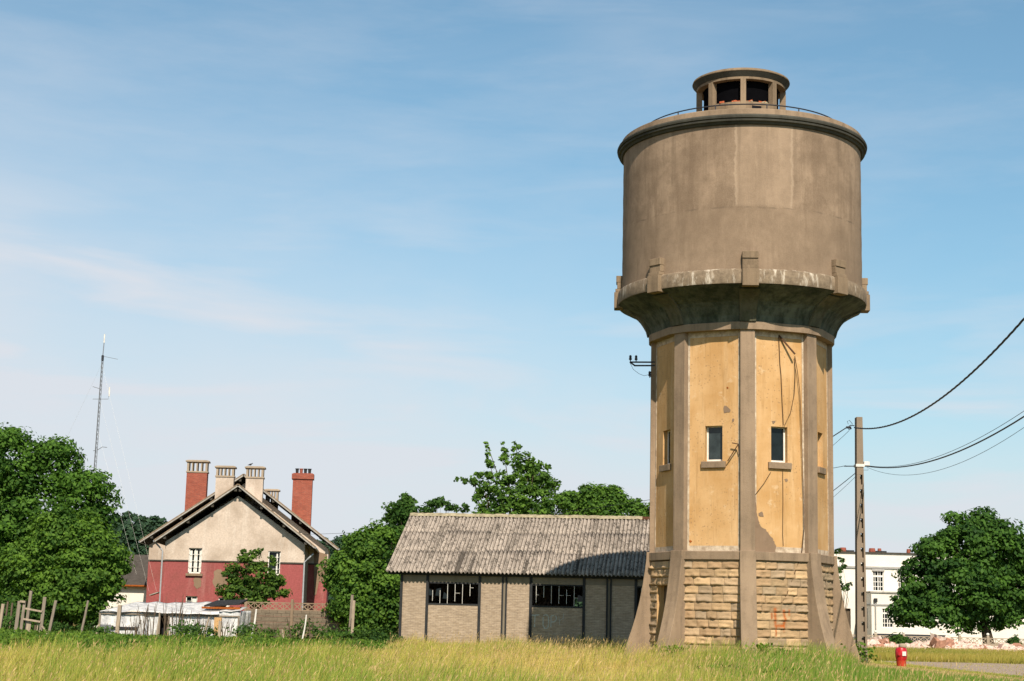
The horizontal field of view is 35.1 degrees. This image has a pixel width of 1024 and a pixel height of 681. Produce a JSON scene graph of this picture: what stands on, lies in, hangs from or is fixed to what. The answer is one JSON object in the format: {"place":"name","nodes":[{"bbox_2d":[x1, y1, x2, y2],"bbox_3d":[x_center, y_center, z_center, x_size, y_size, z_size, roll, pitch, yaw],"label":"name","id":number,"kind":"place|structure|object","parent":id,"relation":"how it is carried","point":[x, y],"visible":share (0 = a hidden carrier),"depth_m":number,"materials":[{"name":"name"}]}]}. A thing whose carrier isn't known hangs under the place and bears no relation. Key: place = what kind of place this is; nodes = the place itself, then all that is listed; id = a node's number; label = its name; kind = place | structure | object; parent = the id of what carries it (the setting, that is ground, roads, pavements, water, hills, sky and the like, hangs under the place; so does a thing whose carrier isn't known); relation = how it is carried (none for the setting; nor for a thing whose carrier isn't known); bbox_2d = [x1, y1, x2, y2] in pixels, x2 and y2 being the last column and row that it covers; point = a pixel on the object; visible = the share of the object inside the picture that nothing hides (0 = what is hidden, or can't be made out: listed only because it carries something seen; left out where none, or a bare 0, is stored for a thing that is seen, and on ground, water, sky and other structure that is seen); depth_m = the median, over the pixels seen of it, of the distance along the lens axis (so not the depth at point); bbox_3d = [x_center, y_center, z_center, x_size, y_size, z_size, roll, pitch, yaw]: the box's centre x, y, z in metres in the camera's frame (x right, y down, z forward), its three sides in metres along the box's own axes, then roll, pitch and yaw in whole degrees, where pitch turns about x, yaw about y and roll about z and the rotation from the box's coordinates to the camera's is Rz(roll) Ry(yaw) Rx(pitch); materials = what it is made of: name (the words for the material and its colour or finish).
{"place":"outdoors","nodes":[
{"label":"outdoors","id":0,"kind":"place"},
{"bbox_2d":[38,627,397,642],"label":"garden grass","id":1,"kind":"structure","parent":0,"point":[220,637],"depth_m":77.97,"materials":[{"name":"green plant"}]},
{"bbox_2d":[0,0,1023,552],"label":"sky","id":2,"kind":"structure","parent":0,"point":[365,246],"materials":[{"name":"blue"}]},
{"bbox_2d":[868,645,1023,663],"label":"verge grass","id":3,"kind":"structure","parent":0,"point":[1001,656],"depth_m":74.62,"materials":[{"name":"yellow plant"}]},
{"bbox_2d":[886,661,1023,675],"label":"gravel track","id":4,"kind":"structure","parent":0,"point":[996,668],"depth_m":65.13,"materials":[{"name":"beige gravel"}]},
{"label":"ground","id":5,"kind":"structure","parent":0,"visible":0},
{"bbox_2d":[0,604,4,627],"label":"fence post","id":6,"kind":"object","parent":5,"relation":"on","point":[2,612],"visible":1,"depth_m":75.78,"materials":[{"name":"brown wood"}]},
{"bbox_2d":[9,603,12,627],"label":"fence post","id":7,"kind":"object","parent":5,"relation":"on","point":[11,612],"visible":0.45,"depth_m":81.73,"materials":[{"name":"grey wood"}]},
{"bbox_2d":[0,590,53,630],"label":"bush","id":8,"kind":"object","parent":5,"relation":"on","point":[35,615],"visible":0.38,"depth_m":84.29,"materials":[{"name":"green plant"}]},
{"bbox_2d":[24,591,32,629],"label":"fence post","id":9,"kind":"object","parent":5,"relation":"on","point":[29,604],"visible":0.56,"depth_m":75.36,"materials":[{"name":"grey wood"}]},
{"bbox_2d":[14,597,46,633],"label":"wooden frame","id":10,"kind":"object","parent":5,"relation":"on","point":[28,624],"visible":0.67,"depth_m":74.30,"materials":[{"name":"grey wood"}]},
{"bbox_2d":[48,600,56,631],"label":"fence post","id":11,"kind":"object","parent":5,"relation":"on","point":[52,615],"visible":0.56,"depth_m":74.80,"materials":[{"name":"grey wood"}]},
{"bbox_2d":[0,422,125,603],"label":"broadleaf tree","id":12,"kind":"object","parent":5,"relation":"on","point":[20,503],"visible":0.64,"depth_m":94.45,"materials":[{"name":"green plant"}]},
{"bbox_2d":[0,502,134,631],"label":"broadleaf tree","id":13,"kind":"object","parent":5,"relation":"on","point":[71,576],"visible":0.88,"depth_m":86.89,"materials":[{"name":"green plant"}]},
{"bbox_2d":[81,600,88,631],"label":"fence post","id":14,"kind":"object","parent":5,"relation":"on","point":[84,617],"visible":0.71,"depth_m":75.80,"materials":[{"name":"grey wood"}]},
{"bbox_2d":[75,334,155,587],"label":"radio mast","id":15,"kind":"object","parent":5,"relation":"on","point":[99,401],"visible":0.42,"depth_m":112.58,"materials":[{"name":"metal"}]},
{"bbox_2d":[115,605,121,633],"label":"batten","id":16,"kind":"object","parent":5,"relation":"on","point":[118,618],"visible":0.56,"depth_m":77.03,"materials":[{"name":"brown wood"}]},
{"bbox_2d":[94,555,148,627],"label":"house","id":17,"kind":"structure","parent":5,"relation":"on","point":[135,590],"depth_m":116.56,"materials":[{"name":"stone"}]},
{"bbox_2d":[130,613,141,634],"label":"bare plant","id":18,"kind":"object","parent":5,"relation":"on","point":[135,624],"visible":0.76,"depth_m":77.60,"materials":[{"name":"grey plant"}]},
{"bbox_2d":[137,605,148,634],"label":"bare plant","id":19,"kind":"object","parent":5,"relation":"on","point":[145,615],"visible":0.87,"depth_m":77.87,"materials":[{"name":"plant"}]},
{"bbox_2d":[142,608,148,634],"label":"bare plant","id":20,"kind":"object","parent":5,"relation":"on","point":[147,623],"visible":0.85,"depth_m":78.08,"materials":[{"name":"plant"}]},
{"bbox_2d":[147,600,157,633],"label":"bare plant","id":21,"kind":"object","parent":5,"relation":"on","point":[154,617],"visible":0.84,"depth_m":77.36,"materials":[{"name":"plant"}]},
{"bbox_2d":[156,612,159,634],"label":"stick","id":22,"kind":"object","parent":5,"relation":"on","point":[158,624],"visible":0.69,"depth_m":76.74,"materials":[{"name":"brown wood"}]},
{"bbox_2d":[162,604,171,634],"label":"bare plant","id":23,"kind":"object","parent":5,"relation":"on","point":[166,621],"visible":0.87,"depth_m":77.60,"materials":[{"name":"plant"}]},
{"bbox_2d":[99,599,250,636],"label":"plastic hut","id":24,"kind":"object","parent":5,"relation":"on","point":[216,611],"visible":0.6,"depth_m":78.80,"materials":[{"name":"white plastic"}]},
{"bbox_2d":[173,594,184,626],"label":"bare plant","id":25,"kind":"object","parent":5,"relation":"on","point":[180,611],"visible":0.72,"depth_m":78.17,"materials":[{"name":"plant"}]},
{"bbox_2d":[178,610,187,635],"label":"bare plant","id":26,"kind":"object","parent":5,"relation":"on","point":[182,619],"visible":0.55,"depth_m":77.41,"materials":[{"name":"plant"}]},
{"bbox_2d":[1,615,408,642],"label":"nettle patch","id":27,"kind":"object","parent":5,"relation":"on","point":[384,633],"visible":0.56,"depth_m":77.23,"materials":[{"name":"green plant"}]},
{"bbox_2d":[0,627,418,654],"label":"weed strip","id":28,"kind":"object","parent":5,"relation":"on","point":[16,633],"visible":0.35,"depth_m":65.58,"materials":[{"name":"green plant"}]},
{"bbox_2d":[218,621,221,636],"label":"stick","id":29,"kind":"object","parent":5,"relation":"on","point":[219,628],"visible":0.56,"depth_m":75.70,"materials":[{"name":"brown wood"}]},
{"bbox_2d":[227,619,236,637],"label":"bare plant","id":30,"kind":"object","parent":5,"relation":"on","point":[229,628],"visible":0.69,"depth_m":77.83,"materials":[{"name":"grey plant"}]},
{"bbox_2d":[139,460,338,629],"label":"gabled house","id":31,"kind":"structure","parent":5,"relation":"on","point":[199,542],"depth_m":104.40,"materials":[{"name":"beige paint"}]},
{"bbox_2d":[186,596,196,601],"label":"window","id":32,"kind":"structure","parent":31,"relation":"in","point":[188,598],"depth_m":103.78,"materials":[{"name":"white glass"}]},
{"bbox_2d":[185,548,202,575],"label":"window","id":33,"kind":"structure","parent":31,"relation":"in","point":[195,554],"depth_m":104.16,"materials":[{"name":"white glass"}]},
{"bbox_2d":[267,551,280,574],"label":"window","id":34,"kind":"structure","parent":31,"relation":"in","point":[276,554],"depth_m":104.21,"materials":[{"name":"white glass"}]},
{"bbox_2d":[250,609,256,637],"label":"stick","id":35,"kind":"object","parent":5,"relation":"on","point":[254,619],"visible":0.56,"depth_m":77.78,"materials":[{"name":"white paint"}]},
{"bbox_2d":[215,548,292,608],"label":"tree","id":36,"kind":"object","parent":5,"relation":"on","point":[254,589],"visible":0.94,"depth_m":95.48,"materials":[{"name":"green plant"}]},
{"bbox_2d":[0,511,582,617],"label":"wood","id":37,"kind":"object","parent":5,"relation":"on","point":[131,532],"visible":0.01,"depth_m":256.16,"materials":[{"name":"green plant"}]},
{"bbox_2d":[302,615,306,637],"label":"stick","id":38,"kind":"object","parent":5,"relation":"on","point":[304,626],"visible":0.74,"depth_m":77.74,"materials":[{"name":"white paint"}]},
{"bbox_2d":[306,619,313,637],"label":"bare plant","id":39,"kind":"object","parent":5,"relation":"on","point":[310,634],"visible":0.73,"depth_m":77.35,"materials":[{"name":"brown plant"}]},
{"bbox_2d":[244,598,382,637],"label":"concrete fence","id":40,"kind":"object","parent":5,"relation":"on","point":[266,617],"visible":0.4,"depth_m":84.70,"materials":[{"name":"grey concrete"}]},
{"bbox_2d":[348,595,353,630],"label":"fence post","id":41,"kind":"object","parent":5,"relation":"on","point":[351,602],"visible":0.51,"depth_m":78.81,"materials":[{"name":"grey wood"}]},
{"bbox_2d":[350,600,355,639],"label":"fence post","id":42,"kind":"object","parent":5,"relation":"on","point":[353,615],"visible":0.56,"depth_m":77.79,"materials":[{"name":"brown wood"}]},
{"bbox_2d":[316,519,402,636],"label":"leafy shrub","id":43,"kind":"object","parent":5,"relation":"on","point":[358,566],"visible":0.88,"depth_m":84.14,"materials":[{"name":"green plant"}]},
{"bbox_2d":[381,491,423,548],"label":"young tree","id":44,"kind":"object","parent":5,"relation":"on","point":[397,515],"visible":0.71,"depth_m":87.22,"materials":[{"name":"green plant"}]},
{"bbox_2d":[418,496,471,512],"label":"young tree","id":45,"kind":"object","parent":5,"relation":"on","point":[433,505],"visible":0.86,"depth_m":91.57,"materials":[{"name":"green plant"}]},
{"bbox_2d":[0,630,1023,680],"bbox_3d":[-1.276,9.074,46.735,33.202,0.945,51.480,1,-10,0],"label":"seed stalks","id":46,"kind":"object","parent":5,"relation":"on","point":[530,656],"visible":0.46,"depth_m":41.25,"materials":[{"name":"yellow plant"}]},
{"bbox_2d":[0,627,1023,680],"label":"meadow grass","id":47,"kind":"structure","parent":5,"relation":"on","point":[76,667],"depth_m":39.10,"materials":[{"name":"green plant"}]},
{"bbox_2d":[453,441,570,514],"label":"cherry tree","id":48,"kind":"object","parent":5,"relation":"on","point":[534,482],"visible":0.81,"depth_m":94.52,"materials":[{"name":"green plant"}]},
{"bbox_2d":[386,512,649,645],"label":"brick shed","id":49,"kind":"structure","parent":5,"relation":"on","point":[524,573],"depth_m":72.98,"materials":[{"name":"brick"}]},
{"bbox_2d":[428,582,477,605],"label":"window","id":50,"kind":"structure","parent":49,"relation":"in","point":[438,591],"depth_m":72.84,"materials":[{"name":"black glass"}]},
{"bbox_2d":[532,584,582,607],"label":"window","id":51,"kind":"structure","parent":49,"relation":"in","point":[579,599],"depth_m":72.14,"materials":[{"name":"black glass"}]},
{"bbox_2d":[553,482,649,516],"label":"broadleaf tree","id":52,"kind":"object","parent":5,"relation":"on","point":[587,497],"visible":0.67,"depth_m":100.13,"materials":[{"name":"green plant"}]},
{"bbox_2d":[614,67,869,660],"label":"water tower","id":53,"kind":"structure","parent":5,"relation":"on","point":[741,295],"depth_m":53.82,"materials":[{"name":"concrete"}]},
{"bbox_2d":[657,585,667,639],"bbox_3d":[5.239,9.536,54.007,0.714,2.720,1.475,1,-10,0],"label":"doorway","id":54,"kind":"structure","parent":53,"relation":"in","point":[661,590],"depth_m":54.81,"materials":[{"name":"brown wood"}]},
{"bbox_2d":[659,430,670,471],"bbox_3d":[5.402,3.767,55.325,0.465,1.400,0.840,5,-10,-18],"label":"window","id":55,"kind":"structure","parent":53,"relation":"in","point":[666,466],"depth_m":55.56,"materials":[{"name":"white paint"}]},
{"bbox_2d":[701,426,725,467],"bbox_3d":[6.757,3.547,53.831,0.840,1.400,0.525,-3,-11,26],"label":"window","id":56,"kind":"structure","parent":53,"relation":"in","point":[713,434],"depth_m":53.85,"materials":[{"name":"glass"}]},
{"bbox_2d":[768,426,791,469],"bbox_3d":[8.779,3.567,53.660,0.840,1.400,0.465,5,-10,-18],"label":"window","id":57,"kind":"structure","parent":53,"relation":"in","point":[778,434],"depth_m":53.71,"materials":[{"name":"white paint"}]},
{"bbox_2d":[817,432,825,474],"bbox_3d":[10.376,3.822,54.948,0.330,1.400,0.840,-3,-11,26],"label":"window","id":58,"kind":"structure","parent":53,"relation":"in","point":[820,469],"depth_m":55.20,"materials":[{"name":"white paint"}]},
{"bbox_2d":[655,639,882,679],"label":"weeds","id":59,"kind":"object","parent":5,"relation":"on","point":[860,648],"visible":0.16,"depth_m":50.44,"materials":[{"name":"green plant"}]},
{"bbox_2d":[834,548,852,610],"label":"sapling","id":60,"kind":"object","parent":5,"relation":"on","point":[846,586],"visible":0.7,"depth_m":71.25,"materials":[{"name":"green plant"}]},
{"bbox_2d":[844,417,869,661],"bbox_3d":[12.756,7.445,59.672,0.924,9.282,0.544,1,-10,0],"label":"utility pole","id":61,"kind":"object","parent":5,"relation":"on","point":[860,587],"visible":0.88,"depth_m":59.54,"materials":[{"name":"concrete"}]},
{"bbox_2d":[854,318,1023,428],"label":"overhead cable","id":62,"kind":"object","parent":61,"relation":"attached to","point":[988,356],"visible":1,"depth_m":42.27,"materials":[{"name":"black rubber"}]},
{"bbox_2d":[866,411,1023,466],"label":"overhead cable","id":63,"kind":"object","parent":61,"relation":"attached to","point":[953,450],"visible":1,"depth_m":44.31,"materials":[{"name":"black rubber"}]},
{"bbox_2d":[867,428,1022,474],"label":"overhead cable","id":64,"kind":"object","parent":61,"relation":"attached to","point":[958,463],"visible":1,"depth_m":42.30,"materials":[{"name":"black rubber"}]},
{"bbox_2d":[867,416,1023,467],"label":"overhead cable","id":65,"kind":"object","parent":61,"relation":"attached to","point":[954,452],"visible":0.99,"depth_m":46.18,"materials":[{"name":"black rubber"}]},
{"bbox_2d":[886,632,912,643],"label":"bush","id":66,"kind":"object","parent":5,"relation":"on","point":[899,638],"visible":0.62,"depth_m":101.99,"materials":[{"name":"green plant"}]},
{"bbox_2d":[895,643,906,666],"bbox_3d":[14.863,12.023,61.910,0.450,0.900,0.473,1,-10,0],"label":"fire hydrant","id":67,"kind":"object","parent":5,"relation":"on","point":[901,654],"visible":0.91,"depth_m":61.76,"materials":[{"name":"red metal"}]},
{"bbox_2d":[834,547,1023,642],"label":"white building","id":68,"kind":"structure","parent":5,"relation":"on","point":[882,584],"depth_m":156.04,"materials":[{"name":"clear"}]},
{"bbox_2d":[846,608,849,625],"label":"door","id":69,"kind":"structure","parent":68,"relation":"in","point":[848,610],"depth_m":156.18,"materials":[{"name":"brown wood"}]},
{"bbox_2d":[872,568,884,590],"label":"window","id":70,"kind":"structure","parent":68,"relation":"in","point":[878,577],"depth_m":156.60,"materials":[{"name":"white glass"}]},
{"bbox_2d":[897,569,906,590],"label":"window","id":71,"kind":"structure","parent":68,"relation":"in","point":[899,583],"depth_m":156.60,"materials":[{"name":"white glass"}]},
{"bbox_2d":[853,630,1023,646],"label":"concrete fence","id":72,"kind":"object","parent":5,"relation":"on","point":[987,639],"visible":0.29,"depth_m":105.53,"materials":[{"name":"white paint"}]},
{"bbox_2d":[867,640,1022,650],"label":"fine rubble","id":73,"kind":"object","parent":5,"relation":"on","point":[924,643],"visible":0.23,"depth_m":95.79,"materials":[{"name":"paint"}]},
{"bbox_2d":[926,634,945,648],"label":"rubble block","id":74,"kind":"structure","parent":73,"relation":"on","point":[936,641],"depth_m":93.73,"materials":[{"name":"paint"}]},
{"bbox_2d":[946,641,954,647],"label":"rubble chunk","id":75,"kind":"object","parent":73,"relation":"on","point":[950,643],"visible":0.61,"depth_m":95.32,"materials":[{"name":"stone"}]},
{"bbox_2d":[998,643,1009,647],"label":"rubble chunk","id":76,"kind":"object","parent":73,"relation":"on","point":[1001,645],"visible":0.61,"depth_m":96.40,"materials":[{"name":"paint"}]},
{"bbox_2d":[1013,643,1023,647],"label":"rubble chunk","id":77,"kind":"object","parent":73,"relation":"on","point":[1017,644],"visible":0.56,"depth_m":97.09,"materials":[{"name":"stone"}]},
{"bbox_2d":[884,506,1023,643],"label":"broadleaf tree","id":78,"kind":"object","parent":5,"relation":"on","point":[986,577],"visible":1,"depth_m":123.33,"materials":[{"name":"green plant"}]},
{"bbox_2d":[1005,634,1021,644],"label":"bush","id":79,"kind":"object","parent":5,"relation":"on","point":[1014,639],"visible":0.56,"depth_m":102.12,"materials":[{"name":"green plant"}]}
]}

